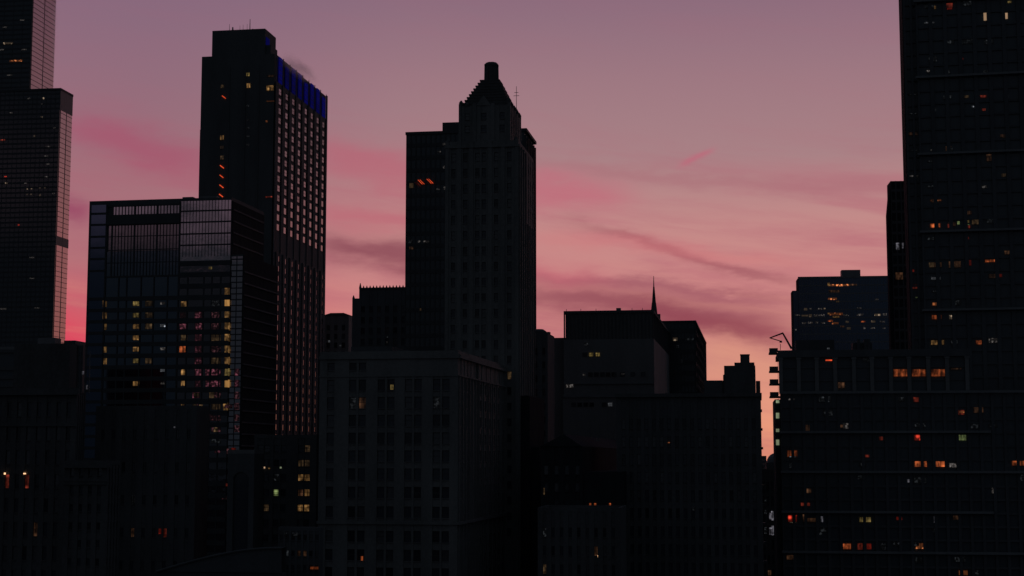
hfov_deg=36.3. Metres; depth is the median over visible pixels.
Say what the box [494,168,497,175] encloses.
window
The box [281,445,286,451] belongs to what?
window
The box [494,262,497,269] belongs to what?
window
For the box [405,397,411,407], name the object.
window
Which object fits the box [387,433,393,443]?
window
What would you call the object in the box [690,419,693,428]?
window
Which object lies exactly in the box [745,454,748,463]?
window
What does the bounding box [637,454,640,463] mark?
window
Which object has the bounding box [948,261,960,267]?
window
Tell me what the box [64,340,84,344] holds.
distant block
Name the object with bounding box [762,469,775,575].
building
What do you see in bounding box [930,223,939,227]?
window
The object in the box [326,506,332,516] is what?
window
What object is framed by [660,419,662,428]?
window
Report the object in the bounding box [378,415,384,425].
window
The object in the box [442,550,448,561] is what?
window
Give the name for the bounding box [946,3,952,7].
window
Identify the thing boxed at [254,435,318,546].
lit corner block
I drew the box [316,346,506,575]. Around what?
limestone block
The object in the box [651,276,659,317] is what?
church steeple
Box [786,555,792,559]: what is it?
window
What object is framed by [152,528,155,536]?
window
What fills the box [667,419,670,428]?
window
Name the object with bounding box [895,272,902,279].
window
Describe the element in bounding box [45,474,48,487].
window
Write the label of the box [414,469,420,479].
window
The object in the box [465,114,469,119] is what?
window
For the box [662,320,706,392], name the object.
dark tower
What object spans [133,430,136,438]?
window
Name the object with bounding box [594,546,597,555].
window
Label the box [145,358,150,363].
window
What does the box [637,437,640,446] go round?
window
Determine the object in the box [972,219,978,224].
window
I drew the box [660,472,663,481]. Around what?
window
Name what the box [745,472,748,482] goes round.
window
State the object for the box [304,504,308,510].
window
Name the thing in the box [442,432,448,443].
window
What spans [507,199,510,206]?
window
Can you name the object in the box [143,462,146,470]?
window
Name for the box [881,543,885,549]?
window
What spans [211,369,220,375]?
window
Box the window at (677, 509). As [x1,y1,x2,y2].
[676,508,679,518]
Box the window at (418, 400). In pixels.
[415,397,421,407]
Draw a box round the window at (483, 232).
[482,231,485,238]
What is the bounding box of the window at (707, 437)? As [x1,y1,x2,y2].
[706,436,709,445]
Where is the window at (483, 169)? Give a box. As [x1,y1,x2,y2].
[482,168,485,175]
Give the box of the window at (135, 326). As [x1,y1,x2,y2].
[133,324,138,328]
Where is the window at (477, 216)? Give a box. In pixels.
[475,215,478,222]
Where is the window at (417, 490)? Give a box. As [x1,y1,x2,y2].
[414,487,420,497]
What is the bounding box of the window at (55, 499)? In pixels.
[54,498,57,511]
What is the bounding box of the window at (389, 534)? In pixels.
[386,531,392,541]
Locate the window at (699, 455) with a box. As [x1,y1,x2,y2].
[698,454,701,463]
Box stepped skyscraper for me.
[0,0,72,346]
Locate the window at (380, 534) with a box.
[377,531,383,541]
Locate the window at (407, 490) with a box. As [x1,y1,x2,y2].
[404,487,410,497]
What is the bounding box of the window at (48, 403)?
[47,402,50,415]
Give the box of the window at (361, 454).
[358,451,364,461]
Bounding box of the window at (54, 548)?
[52,546,56,559]
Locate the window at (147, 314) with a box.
[145,312,151,317]
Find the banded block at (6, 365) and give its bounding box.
[0,347,13,388]
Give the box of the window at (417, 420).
[414,415,420,425]
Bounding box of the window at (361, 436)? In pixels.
[358,433,364,443]
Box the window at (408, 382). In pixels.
[405,379,411,390]
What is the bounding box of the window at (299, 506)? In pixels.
[297,504,302,510]
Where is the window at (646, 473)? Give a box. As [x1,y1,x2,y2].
[645,472,648,481]
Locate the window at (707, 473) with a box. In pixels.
[706,472,709,481]
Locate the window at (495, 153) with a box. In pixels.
[494,152,497,159]
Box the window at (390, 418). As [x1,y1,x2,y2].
[387,415,393,425]
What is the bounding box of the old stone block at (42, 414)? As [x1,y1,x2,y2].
[0,338,89,575]
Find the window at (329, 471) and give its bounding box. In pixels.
[326,468,332,479]
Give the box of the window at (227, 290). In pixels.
[225,288,229,294]
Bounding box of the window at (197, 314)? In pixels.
[195,312,201,317]
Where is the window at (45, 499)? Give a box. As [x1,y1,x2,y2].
[44,498,47,511]
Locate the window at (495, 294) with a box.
[494,293,497,300]
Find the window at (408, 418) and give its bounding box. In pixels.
[405,415,411,425]
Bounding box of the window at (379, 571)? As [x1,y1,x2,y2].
[376,568,382,575]
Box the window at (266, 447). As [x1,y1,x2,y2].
[264,445,269,451]
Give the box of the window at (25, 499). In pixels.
[24,498,27,511]
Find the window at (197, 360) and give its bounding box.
[195,358,200,363]
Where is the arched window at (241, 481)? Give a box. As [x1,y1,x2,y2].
[233,472,248,550]
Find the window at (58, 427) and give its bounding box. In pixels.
[56,426,59,439]
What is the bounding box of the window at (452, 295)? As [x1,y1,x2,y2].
[451,294,454,301]
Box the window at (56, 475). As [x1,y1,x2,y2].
[55,474,58,487]
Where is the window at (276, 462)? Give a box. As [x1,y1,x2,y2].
[274,460,278,465]
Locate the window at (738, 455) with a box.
[737,454,740,463]
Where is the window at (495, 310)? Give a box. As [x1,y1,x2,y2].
[494,309,497,316]
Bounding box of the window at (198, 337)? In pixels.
[195,334,201,340]
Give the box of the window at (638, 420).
[637,419,640,428]
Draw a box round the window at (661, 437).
[660,436,663,445]
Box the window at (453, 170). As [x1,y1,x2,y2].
[452,169,455,176]
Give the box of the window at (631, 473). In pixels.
[630,472,633,481]
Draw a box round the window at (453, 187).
[451,185,455,191]
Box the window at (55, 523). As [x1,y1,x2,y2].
[53,522,56,535]
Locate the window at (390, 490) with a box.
[387,487,393,497]
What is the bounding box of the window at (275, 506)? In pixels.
[273,504,277,510]
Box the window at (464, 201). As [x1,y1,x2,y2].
[463,200,466,207]
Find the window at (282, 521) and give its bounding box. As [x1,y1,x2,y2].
[280,519,284,525]
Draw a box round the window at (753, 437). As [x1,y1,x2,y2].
[752,436,755,445]
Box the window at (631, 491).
[630,490,633,499]
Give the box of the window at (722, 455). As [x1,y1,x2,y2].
[721,454,724,463]
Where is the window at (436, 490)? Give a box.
[433,487,439,497]
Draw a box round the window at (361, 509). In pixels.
[358,506,364,517]
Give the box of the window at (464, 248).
[463,247,466,254]
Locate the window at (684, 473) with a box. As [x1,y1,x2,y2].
[683,472,686,481]
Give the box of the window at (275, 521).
[273,519,277,525]
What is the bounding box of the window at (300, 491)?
[298,489,302,495]
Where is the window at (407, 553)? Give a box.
[404,550,410,560]
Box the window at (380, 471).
[377,468,383,479]
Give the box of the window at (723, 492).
[722,490,725,500]
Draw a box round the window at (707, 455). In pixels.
[706,454,709,463]
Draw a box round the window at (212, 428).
[211,427,220,431]
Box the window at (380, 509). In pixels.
[377,506,383,517]
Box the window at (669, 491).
[668,490,671,499]
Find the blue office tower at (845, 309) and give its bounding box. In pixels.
[791,270,888,349]
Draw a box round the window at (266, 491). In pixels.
[264,489,268,495]
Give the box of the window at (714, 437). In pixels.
[713,436,716,445]
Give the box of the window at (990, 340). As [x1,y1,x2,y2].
[988,338,996,342]
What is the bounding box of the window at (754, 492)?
[753,491,756,500]
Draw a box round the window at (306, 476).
[304,474,309,480]
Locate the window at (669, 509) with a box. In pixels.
[668,508,671,517]
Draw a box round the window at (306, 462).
[304,460,309,465]
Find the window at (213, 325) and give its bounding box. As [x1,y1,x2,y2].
[211,323,220,328]
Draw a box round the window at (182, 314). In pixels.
[180,312,185,317]
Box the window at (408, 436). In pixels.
[405,433,411,443]
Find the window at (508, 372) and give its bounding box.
[507,371,510,378]
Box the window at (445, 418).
[442,415,448,425]
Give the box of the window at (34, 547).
[32,546,36,559]
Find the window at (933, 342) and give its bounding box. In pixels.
[931,340,944,344]
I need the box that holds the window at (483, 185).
[482,184,485,191]
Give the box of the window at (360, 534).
[357,531,363,541]
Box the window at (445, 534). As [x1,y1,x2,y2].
[442,531,448,542]
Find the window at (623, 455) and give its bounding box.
[622,454,625,463]
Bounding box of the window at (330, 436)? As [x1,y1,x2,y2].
[327,433,333,443]
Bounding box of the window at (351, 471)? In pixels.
[348,468,354,479]
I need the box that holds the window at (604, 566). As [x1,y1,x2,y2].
[603,565,606,573]
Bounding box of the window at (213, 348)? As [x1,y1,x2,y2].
[211,346,220,351]
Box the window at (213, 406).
[211,404,220,409]
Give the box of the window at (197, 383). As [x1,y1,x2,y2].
[195,381,200,386]
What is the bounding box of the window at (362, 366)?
[359,363,365,369]
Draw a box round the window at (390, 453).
[387,450,393,461]
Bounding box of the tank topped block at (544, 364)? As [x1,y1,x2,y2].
[535,329,554,443]
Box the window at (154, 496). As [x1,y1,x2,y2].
[153,495,156,503]
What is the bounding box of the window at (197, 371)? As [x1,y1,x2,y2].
[195,369,200,375]
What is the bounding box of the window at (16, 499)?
[14,498,17,511]
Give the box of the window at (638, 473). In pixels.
[637,472,640,481]
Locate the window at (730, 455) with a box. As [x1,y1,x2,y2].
[729,454,732,463]
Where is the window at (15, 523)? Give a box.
[13,522,17,535]
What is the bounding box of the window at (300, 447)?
[298,445,303,451]
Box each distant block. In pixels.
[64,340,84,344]
[77,345,84,392]
[762,456,765,468]
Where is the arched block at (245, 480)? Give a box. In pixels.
[226,450,263,551]
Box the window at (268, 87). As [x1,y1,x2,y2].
[266,85,273,90]
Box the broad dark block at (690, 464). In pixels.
[614,354,766,575]
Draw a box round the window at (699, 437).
[698,436,701,445]
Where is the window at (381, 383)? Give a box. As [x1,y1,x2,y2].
[378,380,384,390]
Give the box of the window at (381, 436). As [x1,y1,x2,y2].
[378,433,384,443]
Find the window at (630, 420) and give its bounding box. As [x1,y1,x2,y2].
[629,419,632,428]
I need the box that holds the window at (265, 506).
[263,504,268,510]
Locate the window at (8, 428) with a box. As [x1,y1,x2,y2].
[7,427,10,439]
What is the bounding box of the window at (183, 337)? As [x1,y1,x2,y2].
[181,335,185,340]
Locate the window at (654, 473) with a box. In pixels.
[653,472,655,481]
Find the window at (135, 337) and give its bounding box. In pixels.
[133,335,138,339]
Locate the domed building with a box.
[765,453,773,468]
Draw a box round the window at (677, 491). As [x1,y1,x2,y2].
[676,490,679,499]
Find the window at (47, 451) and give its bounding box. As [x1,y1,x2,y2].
[45,450,49,463]
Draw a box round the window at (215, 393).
[214,392,220,397]
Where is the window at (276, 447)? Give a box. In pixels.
[274,445,278,451]
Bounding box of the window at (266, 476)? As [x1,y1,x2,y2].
[264,474,268,480]
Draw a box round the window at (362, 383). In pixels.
[359,380,365,390]
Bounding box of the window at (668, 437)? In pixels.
[667,436,670,445]
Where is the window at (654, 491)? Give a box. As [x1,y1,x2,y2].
[653,490,656,499]
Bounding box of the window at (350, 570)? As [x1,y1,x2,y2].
[347,567,353,575]
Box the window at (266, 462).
[264,460,269,465]
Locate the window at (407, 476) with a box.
[404,469,411,479]
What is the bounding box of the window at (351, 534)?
[348,531,354,541]
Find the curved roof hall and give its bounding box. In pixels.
[156,547,286,575]
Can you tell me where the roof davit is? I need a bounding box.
[769,332,791,349]
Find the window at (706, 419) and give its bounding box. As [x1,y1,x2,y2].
[705,418,708,427]
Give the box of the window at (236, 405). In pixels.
[234,403,238,409]
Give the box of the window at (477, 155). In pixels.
[475,153,479,160]
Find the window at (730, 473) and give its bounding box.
[729,472,732,482]
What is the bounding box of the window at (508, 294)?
[507,293,510,300]
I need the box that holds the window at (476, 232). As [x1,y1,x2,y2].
[475,231,478,238]
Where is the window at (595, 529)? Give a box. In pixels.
[594,528,597,536]
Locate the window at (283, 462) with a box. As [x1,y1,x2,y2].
[281,460,285,465]
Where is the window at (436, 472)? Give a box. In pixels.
[433,469,439,479]
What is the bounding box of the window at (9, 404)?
[8,403,11,415]
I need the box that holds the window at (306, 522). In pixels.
[304,520,308,525]
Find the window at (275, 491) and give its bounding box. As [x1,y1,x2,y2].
[273,489,278,495]
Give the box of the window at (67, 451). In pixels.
[65,450,69,460]
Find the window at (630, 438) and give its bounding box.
[629,437,632,446]
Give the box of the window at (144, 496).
[142,495,145,503]
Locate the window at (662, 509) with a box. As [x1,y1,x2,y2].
[661,508,663,517]
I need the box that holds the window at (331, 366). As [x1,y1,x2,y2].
[328,363,334,369]
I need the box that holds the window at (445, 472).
[442,469,448,479]
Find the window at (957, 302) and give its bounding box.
[955,300,960,304]
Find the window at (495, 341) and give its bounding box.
[494,340,497,347]
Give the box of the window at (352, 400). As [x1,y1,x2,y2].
[349,397,355,407]
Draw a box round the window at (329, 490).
[326,487,332,497]
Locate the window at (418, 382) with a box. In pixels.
[415,379,421,389]
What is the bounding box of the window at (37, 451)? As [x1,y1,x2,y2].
[36,450,39,463]
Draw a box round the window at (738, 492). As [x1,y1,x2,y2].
[737,491,740,500]
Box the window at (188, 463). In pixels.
[186,462,189,471]
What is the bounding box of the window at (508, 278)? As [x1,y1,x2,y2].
[507,277,510,284]
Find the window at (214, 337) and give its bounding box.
[211,334,220,340]
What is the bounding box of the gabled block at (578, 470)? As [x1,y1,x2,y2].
[541,434,626,524]
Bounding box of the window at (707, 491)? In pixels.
[706,490,709,500]
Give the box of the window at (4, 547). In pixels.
[3,546,6,559]
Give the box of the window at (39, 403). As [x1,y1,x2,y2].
[37,402,40,415]
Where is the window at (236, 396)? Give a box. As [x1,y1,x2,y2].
[234,392,238,398]
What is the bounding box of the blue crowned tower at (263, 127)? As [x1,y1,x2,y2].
[199,24,327,434]
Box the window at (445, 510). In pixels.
[442,507,448,517]
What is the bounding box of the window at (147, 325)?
[145,323,151,328]
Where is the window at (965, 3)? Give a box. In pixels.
[963,1,971,5]
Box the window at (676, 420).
[675,419,678,428]
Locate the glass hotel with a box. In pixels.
[84,196,277,555]
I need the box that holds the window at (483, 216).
[482,215,485,222]
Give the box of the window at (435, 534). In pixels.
[432,531,439,542]
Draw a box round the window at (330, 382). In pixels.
[327,380,334,390]
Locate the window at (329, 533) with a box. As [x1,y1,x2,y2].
[326,530,332,541]
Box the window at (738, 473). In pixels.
[737,472,740,482]
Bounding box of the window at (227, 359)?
[225,357,229,364]
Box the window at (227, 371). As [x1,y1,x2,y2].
[225,368,229,375]
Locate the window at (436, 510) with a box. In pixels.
[433,507,439,517]
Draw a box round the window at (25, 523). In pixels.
[23,522,26,535]
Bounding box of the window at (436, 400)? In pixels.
[433,397,439,407]
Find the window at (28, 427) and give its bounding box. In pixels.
[26,426,30,439]
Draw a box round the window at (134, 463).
[132,462,135,470]
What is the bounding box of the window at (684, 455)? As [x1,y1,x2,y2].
[683,454,686,463]
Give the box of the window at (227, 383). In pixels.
[225,380,229,386]
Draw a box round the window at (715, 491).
[714,490,717,500]
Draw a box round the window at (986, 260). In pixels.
[985,259,994,261]
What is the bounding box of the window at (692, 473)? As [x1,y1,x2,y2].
[691,472,694,481]
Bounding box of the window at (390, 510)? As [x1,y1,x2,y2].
[387,506,393,517]
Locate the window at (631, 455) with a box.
[630,454,632,463]
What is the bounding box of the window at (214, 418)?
[212,416,220,420]
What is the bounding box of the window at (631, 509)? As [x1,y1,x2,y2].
[630,508,633,517]
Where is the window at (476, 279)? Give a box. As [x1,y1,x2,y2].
[475,278,478,285]
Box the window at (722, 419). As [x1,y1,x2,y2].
[721,418,724,427]
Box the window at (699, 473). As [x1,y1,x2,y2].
[698,472,701,481]
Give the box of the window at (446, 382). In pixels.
[443,379,449,389]
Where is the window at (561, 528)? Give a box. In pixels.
[560,527,562,536]
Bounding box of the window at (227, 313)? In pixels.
[225,311,229,318]
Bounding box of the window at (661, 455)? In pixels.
[660,454,663,463]
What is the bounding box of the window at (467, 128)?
[465,126,469,131]
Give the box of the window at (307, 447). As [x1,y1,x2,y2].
[305,445,309,451]
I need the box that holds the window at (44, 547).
[42,546,46,559]
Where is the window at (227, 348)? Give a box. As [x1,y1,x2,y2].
[225,345,229,351]
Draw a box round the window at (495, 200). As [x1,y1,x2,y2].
[494,199,497,206]
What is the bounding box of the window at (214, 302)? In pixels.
[212,300,218,305]
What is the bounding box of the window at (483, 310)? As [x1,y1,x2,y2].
[482,309,485,316]
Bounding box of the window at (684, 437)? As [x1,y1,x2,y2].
[683,436,686,445]
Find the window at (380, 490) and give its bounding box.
[377,487,383,497]
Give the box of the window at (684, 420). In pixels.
[682,419,685,428]
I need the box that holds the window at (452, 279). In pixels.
[451,278,454,285]
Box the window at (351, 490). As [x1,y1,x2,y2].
[348,487,354,497]
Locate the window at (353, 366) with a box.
[350,363,356,369]
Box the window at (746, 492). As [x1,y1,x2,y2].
[745,491,748,500]
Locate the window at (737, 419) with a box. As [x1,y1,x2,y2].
[736,418,739,427]
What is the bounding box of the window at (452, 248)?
[451,247,454,254]
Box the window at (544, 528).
[543,527,545,536]
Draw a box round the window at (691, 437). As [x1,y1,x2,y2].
[690,436,693,445]
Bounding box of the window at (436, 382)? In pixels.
[433,379,439,389]
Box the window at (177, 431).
[176,430,179,438]
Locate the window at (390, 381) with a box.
[388,379,394,390]
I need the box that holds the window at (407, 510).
[404,507,410,517]
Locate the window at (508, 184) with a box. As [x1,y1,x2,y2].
[507,183,510,190]
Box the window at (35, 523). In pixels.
[33,522,36,535]
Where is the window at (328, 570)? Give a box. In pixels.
[325,567,331,575]
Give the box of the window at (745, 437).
[744,436,747,445]
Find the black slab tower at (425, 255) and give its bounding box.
[405,122,536,350]
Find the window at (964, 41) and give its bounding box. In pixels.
[962,39,972,43]
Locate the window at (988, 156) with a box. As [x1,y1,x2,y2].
[986,154,990,161]
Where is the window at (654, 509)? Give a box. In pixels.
[653,508,656,517]
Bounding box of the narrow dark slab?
[886,181,907,348]
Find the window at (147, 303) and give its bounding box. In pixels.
[145,301,151,306]
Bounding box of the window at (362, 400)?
[359,397,365,407]
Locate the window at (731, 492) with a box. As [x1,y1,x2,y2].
[730,491,733,500]
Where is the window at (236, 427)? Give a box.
[234,425,238,431]
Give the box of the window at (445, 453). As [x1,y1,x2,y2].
[442,450,448,461]
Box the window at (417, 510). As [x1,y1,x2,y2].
[414,507,420,517]
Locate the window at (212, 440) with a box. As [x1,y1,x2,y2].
[211,439,220,442]
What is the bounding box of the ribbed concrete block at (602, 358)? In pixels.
[554,308,669,439]
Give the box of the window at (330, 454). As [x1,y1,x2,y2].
[327,451,333,461]
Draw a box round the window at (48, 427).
[46,426,49,439]
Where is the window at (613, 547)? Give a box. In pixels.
[612,546,614,555]
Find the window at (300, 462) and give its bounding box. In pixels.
[298,460,303,465]
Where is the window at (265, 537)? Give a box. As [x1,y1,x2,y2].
[263,534,267,540]
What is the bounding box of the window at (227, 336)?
[225,334,229,340]
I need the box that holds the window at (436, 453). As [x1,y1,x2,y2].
[433,450,439,461]
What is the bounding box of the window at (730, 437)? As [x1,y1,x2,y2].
[729,436,732,445]
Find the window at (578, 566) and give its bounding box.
[577,565,580,573]
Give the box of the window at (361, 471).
[358,468,364,479]
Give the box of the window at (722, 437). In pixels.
[721,436,724,445]
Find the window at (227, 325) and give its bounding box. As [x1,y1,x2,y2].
[225,323,229,329]
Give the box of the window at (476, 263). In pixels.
[475,262,478,269]
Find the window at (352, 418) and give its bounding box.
[349,415,355,425]
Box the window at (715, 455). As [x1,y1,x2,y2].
[714,454,717,463]
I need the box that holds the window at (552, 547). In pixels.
[551,546,554,554]
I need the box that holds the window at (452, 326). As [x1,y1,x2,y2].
[451,325,454,332]
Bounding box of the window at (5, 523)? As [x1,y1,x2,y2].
[3,522,7,535]
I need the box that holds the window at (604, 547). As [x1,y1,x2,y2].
[603,546,605,555]
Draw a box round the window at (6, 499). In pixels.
[4,498,7,511]
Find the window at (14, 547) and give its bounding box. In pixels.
[13,546,16,559]
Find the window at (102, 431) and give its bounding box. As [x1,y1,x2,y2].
[101,430,104,438]
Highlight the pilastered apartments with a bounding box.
[769,339,1023,575]
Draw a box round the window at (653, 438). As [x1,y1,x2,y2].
[652,437,655,445]
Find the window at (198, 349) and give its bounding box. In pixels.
[195,346,201,352]
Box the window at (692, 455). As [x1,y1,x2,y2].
[691,454,693,463]
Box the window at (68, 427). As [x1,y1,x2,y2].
[66,426,69,439]
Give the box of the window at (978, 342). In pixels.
[976,340,981,344]
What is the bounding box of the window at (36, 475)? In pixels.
[35,474,38,487]
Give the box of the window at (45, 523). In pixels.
[43,522,46,535]
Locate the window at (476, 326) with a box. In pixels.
[475,325,478,332]
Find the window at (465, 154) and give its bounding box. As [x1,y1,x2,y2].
[463,153,467,160]
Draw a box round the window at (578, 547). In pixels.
[577,546,580,555]
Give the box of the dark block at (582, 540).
[538,505,626,575]
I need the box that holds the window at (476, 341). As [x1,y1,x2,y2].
[475,340,478,347]
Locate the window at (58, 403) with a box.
[57,402,60,415]
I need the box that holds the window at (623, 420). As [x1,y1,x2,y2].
[622,419,625,428]
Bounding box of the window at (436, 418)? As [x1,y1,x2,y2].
[433,415,439,425]
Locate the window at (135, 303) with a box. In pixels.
[133,301,138,305]
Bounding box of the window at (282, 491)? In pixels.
[280,489,285,495]
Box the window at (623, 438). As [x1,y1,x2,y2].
[622,437,625,446]
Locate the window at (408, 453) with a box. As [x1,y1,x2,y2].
[405,450,411,461]
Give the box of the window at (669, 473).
[668,472,671,481]
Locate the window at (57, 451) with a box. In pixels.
[55,450,59,463]
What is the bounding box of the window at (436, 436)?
[433,433,439,443]
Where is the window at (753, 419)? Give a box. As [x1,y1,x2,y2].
[752,418,755,427]
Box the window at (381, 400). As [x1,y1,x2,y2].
[378,397,384,407]
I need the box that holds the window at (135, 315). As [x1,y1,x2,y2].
[133,313,138,317]
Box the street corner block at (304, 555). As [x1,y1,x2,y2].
[278,527,322,575]
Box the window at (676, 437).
[675,436,678,445]
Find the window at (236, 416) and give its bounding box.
[234,414,238,420]
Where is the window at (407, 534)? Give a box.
[404,531,410,541]
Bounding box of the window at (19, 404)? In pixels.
[17,403,21,415]
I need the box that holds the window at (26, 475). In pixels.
[25,474,28,487]
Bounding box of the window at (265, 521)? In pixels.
[263,519,268,525]
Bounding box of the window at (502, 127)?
[500,125,504,130]
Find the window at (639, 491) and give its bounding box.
[637,490,640,499]
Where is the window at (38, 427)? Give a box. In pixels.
[36,426,40,439]
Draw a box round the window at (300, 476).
[298,474,302,480]
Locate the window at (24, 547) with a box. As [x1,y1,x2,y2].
[22,546,26,559]
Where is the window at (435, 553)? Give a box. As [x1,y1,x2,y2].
[432,550,438,560]
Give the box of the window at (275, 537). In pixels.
[272,535,277,540]
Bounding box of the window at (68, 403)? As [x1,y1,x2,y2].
[67,402,70,415]
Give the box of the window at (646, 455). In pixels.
[645,454,648,463]
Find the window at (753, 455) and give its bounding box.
[752,454,755,463]
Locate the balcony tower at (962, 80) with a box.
[899,0,1023,389]
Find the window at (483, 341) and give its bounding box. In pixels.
[482,340,485,347]
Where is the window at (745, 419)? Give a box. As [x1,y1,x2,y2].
[744,418,747,427]
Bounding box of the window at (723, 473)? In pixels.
[722,472,725,482]
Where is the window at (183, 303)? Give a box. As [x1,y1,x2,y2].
[181,301,186,306]
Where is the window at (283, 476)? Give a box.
[281,474,285,480]
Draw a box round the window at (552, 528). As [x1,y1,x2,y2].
[551,527,554,536]
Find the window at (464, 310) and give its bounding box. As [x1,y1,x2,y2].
[463,309,466,316]
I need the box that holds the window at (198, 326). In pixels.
[195,323,201,329]
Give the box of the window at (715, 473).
[714,472,717,481]
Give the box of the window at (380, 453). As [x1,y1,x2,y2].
[377,450,383,461]
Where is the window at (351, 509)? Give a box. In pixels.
[348,506,354,516]
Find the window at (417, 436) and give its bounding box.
[414,433,420,443]
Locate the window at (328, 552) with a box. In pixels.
[325,549,331,559]
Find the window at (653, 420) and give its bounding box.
[652,419,655,428]
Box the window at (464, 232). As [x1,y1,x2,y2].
[463,231,466,238]
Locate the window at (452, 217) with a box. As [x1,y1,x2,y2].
[451,216,454,223]
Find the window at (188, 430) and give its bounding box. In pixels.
[187,429,190,438]
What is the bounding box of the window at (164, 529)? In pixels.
[163,528,166,536]
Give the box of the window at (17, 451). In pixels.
[16,450,19,463]
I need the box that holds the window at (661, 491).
[660,490,663,499]
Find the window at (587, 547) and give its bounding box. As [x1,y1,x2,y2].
[586,546,588,555]
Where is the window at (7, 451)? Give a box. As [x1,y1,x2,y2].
[6,450,9,463]
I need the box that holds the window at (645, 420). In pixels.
[644,419,647,428]
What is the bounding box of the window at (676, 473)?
[675,472,678,481]
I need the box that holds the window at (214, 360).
[211,357,220,363]
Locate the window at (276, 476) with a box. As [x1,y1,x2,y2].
[273,474,278,480]
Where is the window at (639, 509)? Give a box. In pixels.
[638,508,640,517]
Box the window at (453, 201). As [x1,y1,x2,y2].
[451,200,454,207]
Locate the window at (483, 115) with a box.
[481,113,485,118]
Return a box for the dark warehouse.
[95,405,209,575]
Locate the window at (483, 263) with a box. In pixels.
[482,262,485,269]
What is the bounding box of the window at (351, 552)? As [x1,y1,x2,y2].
[347,549,354,559]
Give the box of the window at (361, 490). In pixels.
[358,487,364,497]
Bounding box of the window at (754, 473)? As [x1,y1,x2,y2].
[753,472,756,482]
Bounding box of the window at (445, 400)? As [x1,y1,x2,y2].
[442,397,448,407]
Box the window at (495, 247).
[494,246,497,253]
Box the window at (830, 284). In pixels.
[830,284,848,285]
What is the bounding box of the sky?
[53,0,903,460]
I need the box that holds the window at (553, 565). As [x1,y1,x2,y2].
[552,564,554,573]
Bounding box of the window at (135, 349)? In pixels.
[133,347,138,351]
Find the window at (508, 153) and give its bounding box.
[507,152,510,159]
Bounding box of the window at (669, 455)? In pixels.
[668,454,670,463]
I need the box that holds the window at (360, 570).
[357,567,363,575]
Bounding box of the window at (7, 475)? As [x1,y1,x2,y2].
[5,474,8,487]
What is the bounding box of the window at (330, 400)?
[327,397,333,408]
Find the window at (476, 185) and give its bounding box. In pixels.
[475,184,478,191]
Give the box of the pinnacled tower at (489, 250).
[444,62,543,575]
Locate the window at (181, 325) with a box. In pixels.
[179,323,185,328]
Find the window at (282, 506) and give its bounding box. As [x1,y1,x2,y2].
[280,504,285,510]
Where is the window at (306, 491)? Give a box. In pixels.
[304,489,309,495]
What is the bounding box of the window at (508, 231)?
[507,230,510,237]
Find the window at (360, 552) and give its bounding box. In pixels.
[357,549,363,560]
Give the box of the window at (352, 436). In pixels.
[349,433,355,443]
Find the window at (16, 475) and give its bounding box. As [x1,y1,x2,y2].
[15,474,18,487]
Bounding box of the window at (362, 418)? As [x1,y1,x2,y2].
[359,415,365,425]
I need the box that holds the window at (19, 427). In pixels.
[17,426,20,439]
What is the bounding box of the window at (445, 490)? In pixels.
[442,487,448,497]
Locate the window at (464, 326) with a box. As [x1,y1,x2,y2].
[463,325,466,332]
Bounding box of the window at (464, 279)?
[463,278,466,285]
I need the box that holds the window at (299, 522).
[297,520,302,525]
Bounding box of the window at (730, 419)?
[728,418,731,427]
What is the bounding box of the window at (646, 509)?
[645,508,648,517]
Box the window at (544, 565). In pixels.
[543,564,545,573]
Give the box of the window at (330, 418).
[327,415,333,425]
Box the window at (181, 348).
[179,346,184,352]
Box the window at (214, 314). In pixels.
[212,312,220,317]
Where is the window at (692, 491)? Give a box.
[691,490,694,499]
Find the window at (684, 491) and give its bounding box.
[683,490,686,499]
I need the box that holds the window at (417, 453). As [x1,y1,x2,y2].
[414,450,420,461]
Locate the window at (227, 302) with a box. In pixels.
[225,300,229,305]
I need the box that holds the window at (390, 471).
[387,468,393,479]
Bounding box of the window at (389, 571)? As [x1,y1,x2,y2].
[386,568,392,575]
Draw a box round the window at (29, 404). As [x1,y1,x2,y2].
[27,403,30,415]
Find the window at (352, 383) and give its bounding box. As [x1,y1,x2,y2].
[349,380,355,390]
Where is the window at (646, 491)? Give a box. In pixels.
[645,490,648,499]
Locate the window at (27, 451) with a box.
[26,450,29,463]
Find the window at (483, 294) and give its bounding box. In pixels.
[482,293,485,300]
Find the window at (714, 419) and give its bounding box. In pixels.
[713,418,716,427]
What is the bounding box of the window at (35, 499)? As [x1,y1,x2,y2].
[34,498,37,511]
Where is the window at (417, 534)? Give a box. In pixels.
[414,531,420,541]
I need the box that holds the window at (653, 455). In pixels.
[652,454,655,463]
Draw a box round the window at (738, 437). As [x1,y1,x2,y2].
[736,436,739,445]
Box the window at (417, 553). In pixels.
[414,550,420,560]
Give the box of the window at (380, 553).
[376,550,383,560]
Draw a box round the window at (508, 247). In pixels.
[507,246,510,253]
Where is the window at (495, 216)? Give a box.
[494,215,497,222]
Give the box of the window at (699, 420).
[698,419,701,427]
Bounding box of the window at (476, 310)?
[475,309,478,316]
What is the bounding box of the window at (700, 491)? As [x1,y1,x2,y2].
[699,490,702,500]
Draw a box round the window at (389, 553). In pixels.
[386,550,392,560]
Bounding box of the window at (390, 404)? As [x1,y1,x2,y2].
[387,397,393,407]
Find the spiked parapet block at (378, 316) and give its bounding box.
[352,283,404,349]
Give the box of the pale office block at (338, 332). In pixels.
[324,313,351,351]
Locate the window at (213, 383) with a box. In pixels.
[211,381,220,386]
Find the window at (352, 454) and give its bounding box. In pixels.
[349,451,355,461]
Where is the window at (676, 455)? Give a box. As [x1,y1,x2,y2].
[675,454,678,463]
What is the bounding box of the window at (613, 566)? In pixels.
[612,565,614,574]

